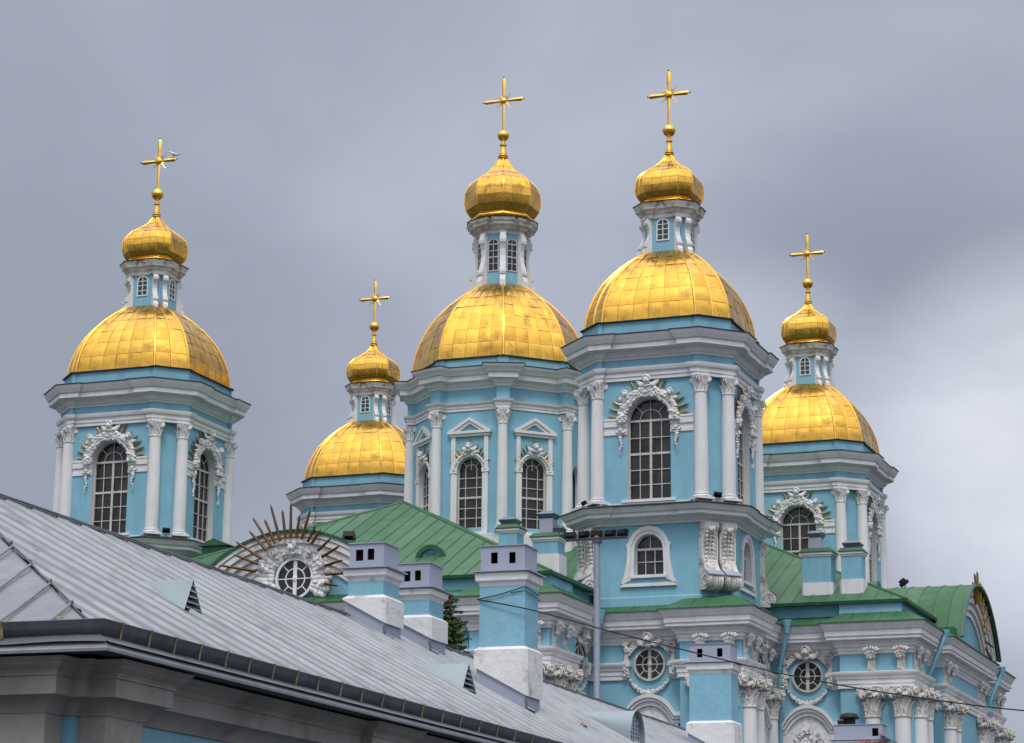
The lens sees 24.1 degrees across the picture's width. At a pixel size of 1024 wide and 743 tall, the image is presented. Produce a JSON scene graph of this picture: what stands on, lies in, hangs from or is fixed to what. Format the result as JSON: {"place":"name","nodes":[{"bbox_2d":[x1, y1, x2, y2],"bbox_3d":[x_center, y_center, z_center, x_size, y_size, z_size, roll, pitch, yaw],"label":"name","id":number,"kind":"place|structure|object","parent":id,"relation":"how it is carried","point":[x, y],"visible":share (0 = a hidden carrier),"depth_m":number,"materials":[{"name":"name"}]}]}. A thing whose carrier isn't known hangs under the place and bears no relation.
{"place":"outdoors","nodes":[
{"label":"outdoors","id":0,"kind":"place"},
{"bbox_2d":[0,0,1023,742],"label":"sky","id":1,"kind":"structure","parent":0,"point":[328,149],"materials":[{"name":"grey"}]},
{"bbox_2d":[43,70,1015,742],"bbox_3d":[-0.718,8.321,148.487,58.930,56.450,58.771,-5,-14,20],"label":"cathedral","id":2,"kind":"structure","parent":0,"point":[645,416],"depth_m":131.40,"materials":[{"name":"blue paint"}]},
{"bbox_2d":[92,442,129,535],"bbox_3d":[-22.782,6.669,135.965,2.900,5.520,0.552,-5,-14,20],"label":"belfry window","id":3,"kind":"structure","parent":2,"relation":"in","point":[111,468],"depth_m":136.22,"materials":[{"name":"black glass"}]},
{"bbox_2d":[162,527,169,534],"bbox_3d":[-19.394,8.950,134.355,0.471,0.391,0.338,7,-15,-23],"label":"floodlight","id":4,"kind":"object","parent":2,"relation":"attached to","point":[165,530],"visible":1,"depth_m":134.29,"materials":[{"name":"black metal"}]},
{"bbox_2d":[190,452,209,542],"bbox_3d":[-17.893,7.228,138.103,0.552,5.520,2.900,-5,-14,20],"label":"belfry window","id":5,"kind":"structure","parent":2,"relation":"in","point":[201,495],"depth_m":138.57,"materials":[{"name":"black glass"}]},
{"bbox_2d":[275,558,312,597],"bbox_3d":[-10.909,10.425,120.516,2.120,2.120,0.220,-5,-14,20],"label":"gable window","id":6,"kind":"structure","parent":2,"relation":"in","point":[293,577],"depth_m":120.54,"materials":[{"name":"white glass"}]},
{"bbox_2d":[342,530,355,541],"bbox_3d":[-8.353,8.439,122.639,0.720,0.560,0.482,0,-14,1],"label":"floodlight","id":7,"kind":"object","parent":2,"relation":"attached to","point":[349,535],"visible":0.83,"depth_m":122.54,"materials":[{"name":"black metal"}]},
{"bbox_2d":[413,426,431,511],"bbox_3d":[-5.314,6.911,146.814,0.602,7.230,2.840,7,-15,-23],"label":"drum window","id":8,"kind":"structure","parent":2,"relation":"in","point":[419,441],"depth_m":147.40,"materials":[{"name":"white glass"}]},
{"bbox_2d":[447,417,491,533],"bbox_3d":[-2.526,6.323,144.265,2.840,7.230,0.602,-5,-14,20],"label":"drum window","id":9,"kind":"structure","parent":2,"relation":"in","point":[473,479],"depth_m":144.30,"materials":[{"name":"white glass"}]},
{"bbox_2d":[513,418,556,534],"bbox_3d":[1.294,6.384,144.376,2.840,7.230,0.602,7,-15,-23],"label":"drum window","id":10,"kind":"structure","parent":2,"relation":"in","point":[529,491],"depth_m":144.44,"materials":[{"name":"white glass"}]},
{"bbox_2d":[575,630,590,691],"bbox_3d":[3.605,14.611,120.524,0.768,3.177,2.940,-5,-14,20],"label":"round window","id":11,"kind":"structure","parent":2,"relation":"in","point":[583,640],"depth_m":121.04,"materials":[{"name":"white glass"}]},
{"bbox_2d":[620,526,676,587],"bbox_3d":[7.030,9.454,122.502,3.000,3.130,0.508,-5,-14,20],"label":"pedestal window","id":12,"kind":"structure","parent":2,"relation":"in","point":[650,559],"depth_m":122.58,"materials":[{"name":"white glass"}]},
{"bbox_2d":[621,632,675,693],"bbox_3d":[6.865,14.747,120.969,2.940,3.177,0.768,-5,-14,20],"label":"round window","id":13,"kind":"structure","parent":2,"relation":"in","point":[649,664],"depth_m":121.19,"materials":[{"name":"white glass"}]},
{"bbox_2d":[622,398,675,502],"bbox_3d":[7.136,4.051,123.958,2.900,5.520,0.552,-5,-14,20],"label":"belfry window","id":14,"kind":"structure","parent":2,"relation":"in","point":[649,423],"depth_m":124.18,"materials":[{"name":"black glass"}]},
{"bbox_2d":[713,491,721,499],"bbox_3d":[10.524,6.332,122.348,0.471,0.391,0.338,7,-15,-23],"label":"floodlight","id":15,"kind":"object","parent":2,"relation":"attached to","point":[717,494],"visible":1,"depth_m":122.28,"materials":[{"name":"black metal"}]},
{"bbox_2d":[737,426,743,503],"bbox_3d":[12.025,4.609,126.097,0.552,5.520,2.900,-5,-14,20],"label":"belfry window","id":16,"kind":"structure","parent":2,"relation":"in","point":[740,459],"depth_m":126.85,"materials":[{"name":"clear glass"}]},
{"bbox_2d":[740,534,756,597],"bbox_3d":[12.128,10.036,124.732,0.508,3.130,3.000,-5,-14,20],"label":"pedestal window","id":17,"kind":"structure","parent":2,"relation":"in","point":[746,538],"depth_m":125.22,"materials":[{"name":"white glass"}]},
{"bbox_2d":[758,640,769,679],"bbox_3d":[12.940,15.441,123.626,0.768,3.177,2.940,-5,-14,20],"label":"round window","id":18,"kind":"structure","parent":2,"relation":"in","point":[764,646],"depth_m":123.82,"materials":[{"name":"glass"}]},
{"bbox_2d":[782,506,815,555],"bbox_3d":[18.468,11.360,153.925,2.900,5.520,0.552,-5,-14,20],"label":"belfry window","id":19,"kind":"structure","parent":2,"relation":"in","point":[798,521],"depth_m":154.51,"materials":[{"name":"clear glass"}]},
{"bbox_2d":[782,645,833,704],"bbox_3d":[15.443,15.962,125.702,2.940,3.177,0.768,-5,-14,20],"label":"round window","id":20,"kind":"structure","parent":2,"relation":"in","point":[807,668],"depth_m":125.89,"materials":[{"name":"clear glass"}]},
{"bbox_2d":[869,530,872,582],"bbox_3d":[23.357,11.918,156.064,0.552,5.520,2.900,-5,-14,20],"label":"belfry window","id":21,"kind":"structure","parent":2,"relation":"in","point":[870,555],"depth_m":156.94,"materials":[{"name":"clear glass"}]},
{"bbox_2d":[899,578,908,587],"bbox_3d":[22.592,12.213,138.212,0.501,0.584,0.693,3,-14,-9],"label":"floodlight","id":22,"kind":"object","parent":2,"relation":"on","point":[903,581],"visible":0.94,"depth_m":138.01,"materials":[{"name":"black metal"}]},
{"label":"ground","id":23,"kind":"structure","parent":0,"visible":0},
{"bbox_2d":[0,493,896,742],"bbox_3d":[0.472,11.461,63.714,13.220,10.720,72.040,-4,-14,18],"label":"house","id":24,"kind":"structure","parent":23,"relation":"on","point":[147,643],"depth_m":38.11,"materials":[{"name":"blue paint"}]},
{"bbox_2d":[477,586,1023,710],"bbox_3d":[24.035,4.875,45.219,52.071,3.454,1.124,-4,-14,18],"label":"overhead cable","id":25,"kind":"object","parent":24,"relation":"attached to","point":[728,660],"visible":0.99,"depth_m":51.20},
{"bbox_2d":[443,589,471,654],"bbox_3d":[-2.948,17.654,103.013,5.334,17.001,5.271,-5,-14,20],"label":"spruce tree","id":26,"kind":"object","parent":23,"relation":"on","point":[454,638],"visible":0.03,"depth_m":104.42,"materials":[{"name":"green plant"}]},
{"bbox_2d":[564,529,628,700],"bbox_3d":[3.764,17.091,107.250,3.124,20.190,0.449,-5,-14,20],"label":"floodlight mast","id":27,"kind":"object","parent":23,"relation":"on","point":[596,538],"visible":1,"depth_m":108.98,"materials":[{"name":"metal"}]}
]}

